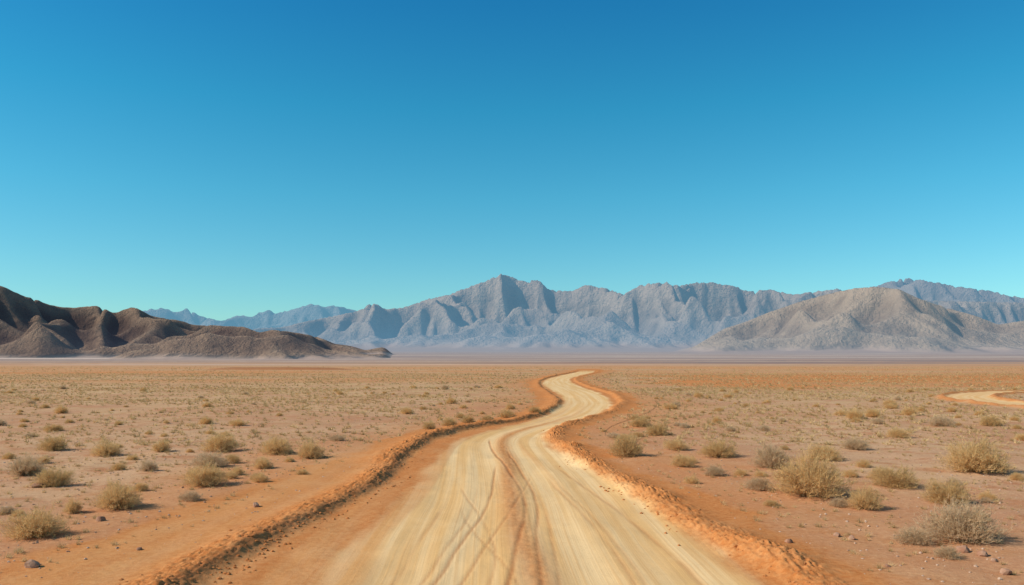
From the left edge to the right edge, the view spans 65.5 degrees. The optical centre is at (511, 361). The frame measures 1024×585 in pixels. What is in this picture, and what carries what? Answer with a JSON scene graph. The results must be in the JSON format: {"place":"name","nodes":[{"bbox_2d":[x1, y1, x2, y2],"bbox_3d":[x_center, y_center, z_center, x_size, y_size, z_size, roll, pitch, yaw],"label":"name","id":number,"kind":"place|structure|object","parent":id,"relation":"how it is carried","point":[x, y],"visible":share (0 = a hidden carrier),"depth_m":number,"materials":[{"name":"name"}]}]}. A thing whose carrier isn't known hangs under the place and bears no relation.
{"place":"outdoors","nodes":[
{"label":"outdoors","id":0,"kind":"place"},
{"bbox_2d":[0,286,395,358],"bbox_3d":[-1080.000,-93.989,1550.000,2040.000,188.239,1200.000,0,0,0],"label":"hills","id":1,"kind":"structure","parent":0,"point":[30,327],"depth_m":1270.49,"materials":[{"name":"stone"}]},
{"bbox_2d":[143,304,355,329],"bbox_3d":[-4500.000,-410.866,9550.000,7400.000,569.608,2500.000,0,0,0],"label":"distant range","id":2,"kind":"structure","parent":0,"point":[270,318],"depth_m":9551.84,"materials":[{"name":"stone"}]},
{"bbox_2d":[118,413,838,584],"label":"dirt clods","id":3,"kind":"object","parent":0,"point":[270,539],"visible":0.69,"depth_m":13.81,"materials":[{"name":"soil"}]},
{"bbox_2d":[217,369,769,584],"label":"road","id":4,"kind":"structure","parent":0,"point":[513,503],"depth_m":14.26,"materials":[{"name":"soil"}]},
{"bbox_2d":[0,351,1023,584],"bbox_3d":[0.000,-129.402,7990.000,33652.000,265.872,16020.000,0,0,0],"label":"ground","id":5,"kind":"structure","parent":0,"point":[41,552],"depth_m":36.44,"materials":[{"name":"soil"}]},
{"bbox_2d":[0,503,17,514],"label":"shrub","id":6,"kind":"object","parent":5,"relation":"on","point":[8,509],"visible":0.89,"depth_m":15.70,"materials":[{"name":"grey plant"}]},
{"bbox_2d":[0,451,17,458],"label":"shrub","id":7,"kind":"object","parent":5,"relation":"on","point":[7,455],"visible":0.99,"depth_m":24.72,"materials":[{"name":"beige plant"}]},
{"bbox_2d":[8,507,26,516],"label":"shrub","id":8,"kind":"object","parent":5,"relation":"on","point":[21,511],"visible":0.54,"depth_m":15.48,"materials":[{"name":"beige plant"}]},
{"bbox_2d":[1,451,48,475],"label":"shrub","id":9,"kind":"object","parent":5,"relation":"on","point":[23,469],"visible":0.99,"depth_m":21.21,"materials":[{"name":"grey plant"}]},
{"bbox_2d":[24,559,40,567],"bbox_3d":[-6.970,2.956,11.582,0.213,0.147,0.149,0,0,0],"label":"stone","id":10,"kind":"object","parent":5,"relation":"on","point":[31,563],"visible":0.99,"depth_m":11.53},
{"bbox_2d":[31,482,42,487],"bbox_3d":[-11.386,2.984,19.117,0.253,0.152,0.260,0,0,-21],"label":"stone","id":11,"kind":"object","parent":5,"relation":"on","point":[37,485],"visible":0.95,"depth_m":19.03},
{"bbox_2d":[0,502,76,541],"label":"shrub","id":12,"kind":"object","parent":5,"relation":"on","point":[44,525],"visible":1,"depth_m":13.57,"materials":[{"name":"beige plant"}]},
{"bbox_2d":[34,455,51,463],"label":"shrub","id":13,"kind":"object","parent":5,"relation":"on","point":[44,459],"visible":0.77,"depth_m":23.55,"materials":[{"name":"beige plant"}]},
{"bbox_2d":[31,434,70,451],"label":"shrub","id":14,"kind":"object","parent":5,"relation":"on","point":[51,445],"visible":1,"depth_m":26.88,"materials":[{"name":"beige plant"}]},
{"bbox_2d":[42,424,64,430],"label":"shrub","id":15,"kind":"object","parent":5,"relation":"on","point":[54,427],"visible":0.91,"depth_m":33.76,"materials":[{"name":"beige plant"}]},
{"bbox_2d":[28,464,79,488],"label":"shrub","id":16,"kind":"object","parent":5,"relation":"on","point":[58,477],"visible":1,"depth_m":19.24,"materials":[{"name":"beige plant"}]},
{"bbox_2d":[53,404,70,412],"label":"shrub","id":17,"kind":"object","parent":5,"relation":"on","point":[62,410],"visible":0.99,"depth_m":46.01,"materials":[{"name":"beige plant"}]},
{"bbox_2d":[62,496,83,513],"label":"shrub","id":18,"kind":"object","parent":5,"relation":"on","point":[73,507],"visible":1,"depth_m":15.79,"materials":[{"name":"beige plant"}]},
{"bbox_2d":[96,516,105,521],"bbox_3d":[-7.760,2.982,15.009,0.154,0.128,0.151,0,0,16],"label":"stone","id":19,"kind":"object","parent":5,"relation":"on","point":[100,518],"visible":0.96,"depth_m":14.96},
{"bbox_2d":[87,437,126,456],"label":"shrub","id":20,"kind":"object","parent":5,"relation":"on","point":[111,449],"visible":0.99,"depth_m":25.57,"materials":[{"name":"beige plant"}]},
{"bbox_2d":[86,473,143,510],"bbox_3d":[-8.120,2.666,16.320,1.102,0.752,1.048,0,0,-31],"label":"shrub","id":21,"kind":"object","parent":5,"relation":"on","point":[119,498],"visible":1,"depth_m":16.21,"materials":[{"name":"beige plant"}]},
{"bbox_2d":[110,462,127,469],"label":"shrub","id":22,"kind":"object","parent":5,"relation":"on","point":[117,466],"visible":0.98,"depth_m":22.35,"materials":[{"name":"beige plant"}]},
{"bbox_2d":[125,454,139,459],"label":"shrub","id":23,"kind":"object","parent":5,"relation":"on","point":[134,457],"visible":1,"depth_m":24.36,"materials":[{"name":"beige plant"}]},
{"bbox_2d":[132,483,151,491],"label":"shrub","id":24,"kind":"object","parent":5,"relation":"on","point":[143,487],"visible":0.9,"depth_m":18.41,"materials":[{"name":"beige plant"}]},
{"bbox_2d":[136,459,158,471],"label":"shrub","id":25,"kind":"object","parent":5,"relation":"on","point":[149,466],"visible":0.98,"depth_m":21.85,"materials":[{"name":"grey plant"}]},
{"bbox_2d":[150,438,173,451],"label":"shrub","id":26,"kind":"object","parent":5,"relation":"on","point":[163,446],"visible":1,"depth_m":26.47,"materials":[{"name":"beige plant"}]},
{"bbox_2d":[178,490,202,501],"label":"shrub","id":27,"kind":"object","parent":5,"relation":"on","point":[189,497],"visible":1,"depth_m":17.08,"materials":[{"name":"grey plant"}]},
{"bbox_2d":[177,457,234,487],"bbox_3d":[-7.463,2.668,19.286,1.260,0.715,1.248,0,0,44],"label":"shrub","id":28,"kind":"object","parent":5,"relation":"on","point":[205,476],"visible":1,"depth_m":19.10,"materials":[{"name":"beige plant"}]},
{"bbox_2d":[199,414,215,423],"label":"shrub","id":29,"kind":"object","parent":5,"relation":"on","point":[205,421],"visible":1,"depth_m":37.97,"materials":[{"name":"beige plant"}]},
{"bbox_2d":[184,450,234,467],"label":"shrub","id":30,"kind":"object","parent":5,"relation":"on","point":[215,460],"visible":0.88,"depth_m":22.59,"materials":[{"name":"grey plant"}]},
{"bbox_2d":[199,432,247,451],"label":"shrub","id":31,"kind":"object","parent":5,"relation":"on","point":[222,443],"visible":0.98,"depth_m":26.58,"materials":[{"name":"beige plant"}]},
{"bbox_2d":[223,469,238,478],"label":"shrub","id":32,"kind":"object","parent":5,"relation":"on","point":[231,474],"visible":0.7,"depth_m":20.40,"materials":[{"name":"beige plant"}]},
{"bbox_2d":[222,453,241,463],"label":"shrub","id":33,"kind":"object","parent":5,"relation":"on","point":[233,459],"visible":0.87,"depth_m":23.49,"materials":[{"name":"beige plant"}]},
{"bbox_2d":[229,464,244,474],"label":"shrub","id":34,"kind":"object","parent":5,"relation":"on","point":[239,471],"visible":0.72,"depth_m":21.20,"materials":[{"name":"beige plant"}]},
{"bbox_2d":[227,417,247,425],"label":"shrub","id":35,"kind":"object","parent":5,"relation":"on","point":[238,423],"visible":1,"depth_m":36.97,"materials":[{"name":"beige plant"}]},
{"bbox_2d":[250,472,271,482],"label":"shrub","id":36,"kind":"object","parent":5,"relation":"on","point":[260,479],"visible":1,"depth_m":19.71,"materials":[{"name":"beige plant"}]},
{"bbox_2d":[252,454,273,468],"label":"shrub","id":37,"kind":"object","parent":5,"relation":"on","point":[261,464],"visible":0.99,"depth_m":22.31,"materials":[{"name":"beige plant"}]},
{"bbox_2d":[254,432,293,455],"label":"shrub","id":38,"kind":"object","parent":5,"relation":"on","point":[276,446],"visible":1,"depth_m":25.77,"materials":[{"name":"beige plant"}]},
{"bbox_2d":[283,455,294,461],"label":"shrub","id":39,"kind":"object","parent":5,"relation":"on","point":[290,459],"visible":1,"depth_m":23.88,"materials":[{"name":"beige plant"}]},
{"bbox_2d":[33,369,581,584],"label":"berm","id":40,"kind":"structure","parent":5,"relation":"on","point":[176,547],"depth_m":14.99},
{"bbox_2d":[296,469,310,474],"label":"shrub","id":41,"kind":"object","parent":40,"relation":"on","point":[302,472],"visible":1,"depth_m":20.99,"materials":[{"name":"beige plant"}]},
{"bbox_2d":[422,422,435,429],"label":"shrub","id":42,"kind":"object","parent":40,"relation":"on","point":[429,425],"visible":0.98,"depth_m":35.10,"materials":[{"name":"beige plant"}]},
{"bbox_2d":[441,415,456,425],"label":"shrub","id":43,"kind":"object","parent":40,"relation":"on","point":[449,422],"visible":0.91,"depth_m":36.80,"materials":[{"name":"beige plant"}]},
{"bbox_2d":[460,414,475,422],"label":"shrub","id":44,"kind":"object","parent":40,"relation":"on","point":[466,419],"visible":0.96,"depth_m":38.60,"materials":[{"name":"beige plant"}]},
{"bbox_2d":[481,414,492,419],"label":"shrub","id":45,"kind":"object","parent":40,"relation":"on","point":[487,417],"visible":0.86,"depth_m":40.12,"materials":[{"name":"beige plant"}]},
{"bbox_2d":[498,408,515,417],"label":"shrub","id":46,"kind":"object","parent":40,"relation":"on","point":[507,414],"visible":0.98,"depth_m":42.80,"materials":[{"name":"beige plant"}]},
{"bbox_2d":[527,406,542,412],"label":"shrub","id":47,"kind":"object","parent":40,"relation":"on","point":[535,409],"visible":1,"depth_m":45.30,"materials":[{"name":"beige plant"}]},
{"bbox_2d":[290,437,326,458],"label":"shrub","id":48,"kind":"object","parent":5,"relation":"on","point":[309,451],"visible":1,"depth_m":24.75,"materials":[{"name":"beige plant"}]},
{"bbox_2d":[327,433,346,440],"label":"shrub","id":49,"kind":"object","parent":5,"relation":"on","point":[337,438],"visible":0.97,"depth_m":30.19,"materials":[{"name":"grey plant"}]},
{"bbox_2d":[400,406,414,413],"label":"shrub","id":50,"kind":"object","parent":5,"relation":"on","point":[406,410],"visible":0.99,"depth_m":45.54,"materials":[{"name":"beige plant"}]},
{"bbox_2d":[445,396,457,403],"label":"shrub","id":51,"kind":"object","parent":5,"relation":"on","point":[451,400],"visible":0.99,"depth_m":55.67,"materials":[{"name":"beige plant"}]},
{"bbox_2d":[503,402,515,408],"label":"shrub","id":52,"kind":"object","parent":5,"relation":"on","point":[511,406],"visible":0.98,"depth_m":49.26,"materials":[{"name":"beige plant"}]},
{"bbox_2d":[0,366,1023,575],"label":"scrub","id":53,"kind":"object","parent":5,"relation":"on","point":[580,434],"visible":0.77,"depth_m":54.16,"materials":[{"name":"plant"}]},
{"bbox_2d":[0,411,1023,584],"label":"pebbles","id":54,"kind":"object","parent":5,"relation":"on","point":[999,578],"visible":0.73,"depth_m":19.41,"materials":[{"name":"stone"}]},
{"bbox_2d":[606,431,647,457],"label":"shrub","id":55,"kind":"object","parent":5,"relation":"on","point":[626,448],"visible":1,"depth_m":24.87,"materials":[{"name":"beige plant"}]},
{"bbox_2d":[629,415,652,427],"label":"shrub","id":56,"kind":"object","parent":5,"relation":"on","point":[637,421],"visible":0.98,"depth_m":36.36,"materials":[{"name":"beige plant"}]},
{"bbox_2d":[643,422,670,435],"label":"shrub","id":57,"kind":"object","parent":5,"relation":"on","point":[657,430],"visible":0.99,"depth_m":32.16,"materials":[{"name":"beige plant"}]},
{"bbox_2d":[661,402,679,408],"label":"shrub","id":58,"kind":"object","parent":5,"relation":"on","point":[670,405],"visible":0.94,"depth_m":49.83,"materials":[{"name":"beige plant"}]},
{"bbox_2d":[661,436,690,450],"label":"shrub","id":59,"kind":"object","parent":5,"relation":"on","point":[670,445],"visible":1,"depth_m":26.69,"materials":[{"name":"beige plant"}]},
{"bbox_2d":[669,452,696,466],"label":"shrub","id":60,"kind":"object","parent":5,"relation":"on","point":[682,461],"visible":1,"depth_m":22.48,"materials":[{"name":"beige plant"}]},
{"bbox_2d":[679,423,689,427],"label":"shrub","id":61,"kind":"object","parent":5,"relation":"on","point":[683,425],"visible":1,"depth_m":35.43,"materials":[{"name":"grey plant"}]},
{"bbox_2d":[683,474,701,483],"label":"shrub","id":62,"kind":"object","parent":5,"relation":"on","point":[692,480],"visible":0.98,"depth_m":19.53,"materials":[{"name":"beige plant"}]},
{"bbox_2d":[702,463,728,475],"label":"shrub","id":63,"kind":"object","parent":5,"relation":"on","point":[714,470],"visible":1,"depth_m":20.81,"materials":[{"name":"grey plant"}]},
{"bbox_2d":[697,436,740,457],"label":"shrub","id":64,"kind":"object","parent":5,"relation":"on","point":[716,450],"visible":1,"depth_m":24.55,"materials":[{"name":"beige plant"}]},
{"bbox_2d":[724,426,736,430],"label":"shrub","id":65,"kind":"object","parent":5,"relation":"on","point":[726,428],"visible":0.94,"depth_m":33.61,"materials":[{"name":"grey plant"}]},
{"bbox_2d":[733,468,747,475],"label":"shrub","id":66,"kind":"object","parent":5,"relation":"on","point":[739,472],"visible":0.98,"depth_m":20.82,"materials":[{"name":"beige plant"}]},
{"bbox_2d":[543,369,955,584],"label":"berm","id":67,"kind":"structure","parent":5,"relation":"on","point":[835,562],"depth_m":14.72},
{"bbox_2d":[743,476,774,490],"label":"shrub","id":68,"kind":"object","parent":5,"relation":"on","point":[759,483],"visible":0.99,"depth_m":18.36,"materials":[{"name":"grey plant"}]},
{"bbox_2d":[753,469,768,476],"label":"shrub","id":69,"kind":"object","parent":5,"relation":"on","point":[759,474],"visible":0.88,"depth_m":20.54,"materials":[{"name":"beige plant"}]},
{"bbox_2d":[758,425,770,430],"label":"shrub","id":70,"kind":"object","parent":5,"relation":"on","point":[764,427],"visible":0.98,"depth_m":33.76,"materials":[{"name":"grey plant"}]},
{"bbox_2d":[763,499,779,506],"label":"shrub","id":71,"kind":"object","parent":5,"relation":"on","point":[772,503],"visible":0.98,"depth_m":16.57,"materials":[{"name":"beige plant"}]},
{"bbox_2d":[747,439,798,467],"bbox_3d":[7.278,2.547,22.204,1.274,0.881,1.441,0,0,-39],"label":"shrub","id":72,"kind":"object","parent":5,"relation":"on","point":[773,458],"visible":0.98,"depth_m":22.08,"materials":[{"name":"grey plant"}]},
{"bbox_2d":[763,440,858,499],"bbox_3d":[6.581,2.365,17.667,2.054,1.289,1.790,0,0,26],"label":"shrub","id":73,"kind":"object","parent":5,"relation":"on","point":[813,481],"visible":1,"depth_m":17.48,"materials":[{"name":"beige plant"}]},
{"bbox_2d":[805,441,848,460],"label":"shrub","id":74,"kind":"object","parent":5,"relation":"on","point":[831,454],"visible":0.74,"depth_m":23.42,"materials":[{"name":"beige plant"}]},
{"bbox_2d":[828,496,848,507],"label":"shrub","id":75,"kind":"object","parent":5,"relation":"on","point":[835,502],"visible":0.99,"depth_m":16.37,"materials":[{"name":"grey plant"}]},
{"bbox_2d":[833,410,848,415],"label":"shrub","id":76,"kind":"object","parent":5,"relation":"on","point":[840,412],"visible":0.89,"depth_m":43.72,"materials":[{"name":"beige plant"}]},
{"bbox_2d":[840,468,860,476],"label":"shrub","id":77,"kind":"object","parent":5,"relation":"on","point":[850,472],"visible":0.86,"depth_m":20.28,"materials":[{"name":"beige plant"}]},
{"bbox_2d":[843,406,866,418],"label":"shrub","id":78,"kind":"object","parent":5,"relation":"on","point":[852,414],"visible":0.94,"depth_m":41.02,"materials":[{"name":"beige plant"}]},
{"bbox_2d":[837,436,872,449],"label":"shrub","id":79,"kind":"object","parent":5,"relation":"on","point":[855,444],"visible":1,"depth_m":26.46,"materials":[{"name":"grey plant"}]},
{"bbox_2d":[855,459,872,467],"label":"shrub","id":80,"kind":"object","parent":5,"relation":"on","point":[863,463],"visible":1,"depth_m":21.85,"materials":[{"name":"beige plant"}]},
{"bbox_2d":[845,482,887,509],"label":"shrub","id":81,"kind":"object","parent":5,"relation":"on","point":[864,500],"visible":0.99,"depth_m":16.14,"materials":[{"name":"beige plant"}]},
{"bbox_2d":[864,407,880,416],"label":"shrub","id":82,"kind":"object","parent":5,"relation":"on","point":[872,413],"visible":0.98,"depth_m":42.08,"materials":[{"name":"beige plant"}]},
{"bbox_2d":[870,417,884,423],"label":"shrub","id":83,"kind":"object","parent":5,"relation":"on","point":[876,421],"visible":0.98,"depth_m":37.59,"materials":[{"name":"grey plant"}]},
{"bbox_2d":[866,466,892,479],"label":"shrub","id":84,"kind":"object","parent":5,"relation":"on","point":[874,471],"visible":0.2,"depth_m":19.97,"materials":[{"name":"beige plant"}]},
{"bbox_2d":[881,402,897,408],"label":"shrub","id":85,"kind":"object","parent":5,"relation":"on","point":[889,406],"visible":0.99,"depth_m":49.88,"materials":[{"name":"beige plant"}]},
{"bbox_2d":[882,399,897,404],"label":"shrub","id":86,"kind":"object","parent":5,"relation":"on","point":[888,401],"visible":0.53,"depth_m":53.61,"materials":[{"name":"beige plant"}]},
{"bbox_2d":[862,463,926,489],"bbox_3d":[9.055,2.673,18.776,1.413,0.627,1.296,0,0,-13],"label":"shrub","id":87,"kind":"object","parent":5,"relation":"on","point":[888,479],"visible":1,"depth_m":18.59,"materials":[{"name":"beige plant"}]},
{"bbox_2d":[885,425,913,437],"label":"shrub","id":88,"kind":"object","parent":5,"relation":"on","point":[900,433],"visible":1,"depth_m":31.24,"materials":[{"name":"beige plant"}]},
{"bbox_2d":[901,404,917,414],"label":"shrub","id":89,"kind":"object","parent":5,"relation":"on","point":[908,411],"visible":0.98,"depth_m":43.60,"materials":[{"name":"beige plant"}]},
{"bbox_2d":[889,524,938,545],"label":"shrub","id":90,"kind":"object","parent":5,"relation":"on","point":[913,536],"visible":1,"depth_m":13.15,"materials":[{"name":"grey plant"}]},
{"bbox_2d":[924,415,957,426],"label":"shrub","id":91,"kind":"object","parent":5,"relation":"on","point":[940,421],"visible":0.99,"depth_m":36.30,"materials":[{"name":"grey plant"}]},
{"bbox_2d":[916,476,977,505],"bbox_3d":[9.208,2.704,16.846,1.183,0.650,1.183,0,0,27],"label":"shrub","id":92,"kind":"object","parent":5,"relation":"on","point":[940,494],"visible":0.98,"depth_m":16.74,"materials":[{"name":"beige plant"}]},
{"bbox_2d":[932,542,963,560],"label":"shrub","id":93,"kind":"object","parent":5,"relation":"on","point":[950,554],"visible":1,"depth_m":12.15,"materials":[{"name":"grey plant"}]},
{"bbox_2d":[946,406,958,411],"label":"shrub","id":94,"kind":"object","parent":5,"relation":"on","point":[952,409],"visible":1,"depth_m":46.17,"materials":[{"name":"beige plant"}]},
{"bbox_2d":[945,476,962,485],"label":"shrub","id":95,"kind":"object","parent":5,"relation":"on","point":[954,481],"visible":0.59,"depth_m":19.08,"materials":[{"name":"grey plant"}]},
{"bbox_2d":[956,545,969,552],"bbox_3d":[7.161,2.999,12.643,0.211,0.145,0.192,0,0,19],"label":"stone","id":96,"kind":"object","parent":5,"relation":"on","point":[964,549],"visible":0.8,"depth_m":12.60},
{"bbox_2d":[912,496,1016,545],"bbox_3d":[7.584,2.619,13.493,1.571,0.864,1.448,0,0,15],"label":"shrub","id":97,"kind":"object","parent":5,"relation":"on","point":[954,526],"visible":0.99,"depth_m":13.24,"materials":[{"name":"grey plant"}]},
{"bbox_2d":[934,431,1016,473],"bbox_3d":[12.335,2.352,21.117,2.096,1.225,1.859,0,0,-28],"label":"shrub","id":98,"kind":"object","parent":5,"relation":"on","point":[970,459],"visible":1,"depth_m":20.96,"materials":[{"name":"beige plant"}]},
{"bbox_2d":[976,550,987,556],"bbox_3d":[7.292,2.986,12.341,0.144,0.112,0.165,0,0,5],"label":"stone","id":99,"kind":"object","parent":5,"relation":"on","point":[983,553],"visible":1,"depth_m":12.30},
{"bbox_2d":[978,497,993,502],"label":"shrub","id":100,"kind":"object","parent":5,"relation":"on","point":[986,500],"visible":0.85,"depth_m":16.83,"materials":[{"name":"grey plant"}]},
{"bbox_2d":[977,490,997,500],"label":"shrub","id":101,"kind":"object","parent":5,"relation":"on","point":[987,495],"visible":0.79,"depth_m":17.18,"materials":[{"name":"beige plant"}]},
{"bbox_2d":[976,415,1005,425],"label":"shrub","id":102,"kind":"object","parent":5,"relation":"on","point":[988,421],"visible":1,"depth_m":36.33,"materials":[{"name":"beige plant"}]},
{"bbox_2d":[1000,568,1011,574],"bbox_3d":[6.996,2.992,11.269,0.169,0.121,0.146,0,0,-40],"label":"stone","id":103,"kind":"object","parent":5,"relation":"on","point":[1004,571],"visible":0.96,"depth_m":11.22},
{"bbox_2d":[1008,471,1023,479],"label":"shrub","id":104,"kind":"object","parent":5,"relation":"on","point":[1016,476],"visible":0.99,"depth_m":19.76,"materials":[{"name":"beige plant"}]},
{"bbox_2d":[1012,432,1023,440],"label":"shrub","id":105,"kind":"object","parent":5,"relation":"on","point":[1020,437],"visible":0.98,"depth_m":30.07,"materials":[{"name":"beige plant"}]},
{"bbox_2d":[0,0,1023,320],"label":"sky","id":106,"kind":"structure","parent":0,"point":[220,160],"materials":[{"name":"blue"}]},
{"bbox_2d":[253,274,1023,350],"bbox_3d":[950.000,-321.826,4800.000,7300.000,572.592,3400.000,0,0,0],"label":"mountain range","id":107,"kind":"structure","parent":0,"point":[500,312],"depth_m":4928.30,"materials":[{"name":"stone"}]},
{"bbox_2d":[657,287,1023,352],"bbox_3d":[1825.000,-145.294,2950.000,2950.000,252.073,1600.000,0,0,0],"label":"hills","id":108,"kind":"structure","parent":0,"point":[873,320],"depth_m":2710.31,"materials":[{"name":"stone"}]},
{"bbox_2d":[873,278,1023,302],"bbox_3d":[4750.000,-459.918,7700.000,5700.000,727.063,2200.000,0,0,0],"label":"distant range","id":109,"kind":"structure","parent":0,"point":[925,290],"depth_m":7396.23,"materials":[{"name":"stone"}]},
{"bbox_2d":[929,390,1023,409],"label":"side road","id":110,"kind":"structure","parent":0,"point":[993,398],"depth_m":63.77,"materials":[{"name":"soil"}]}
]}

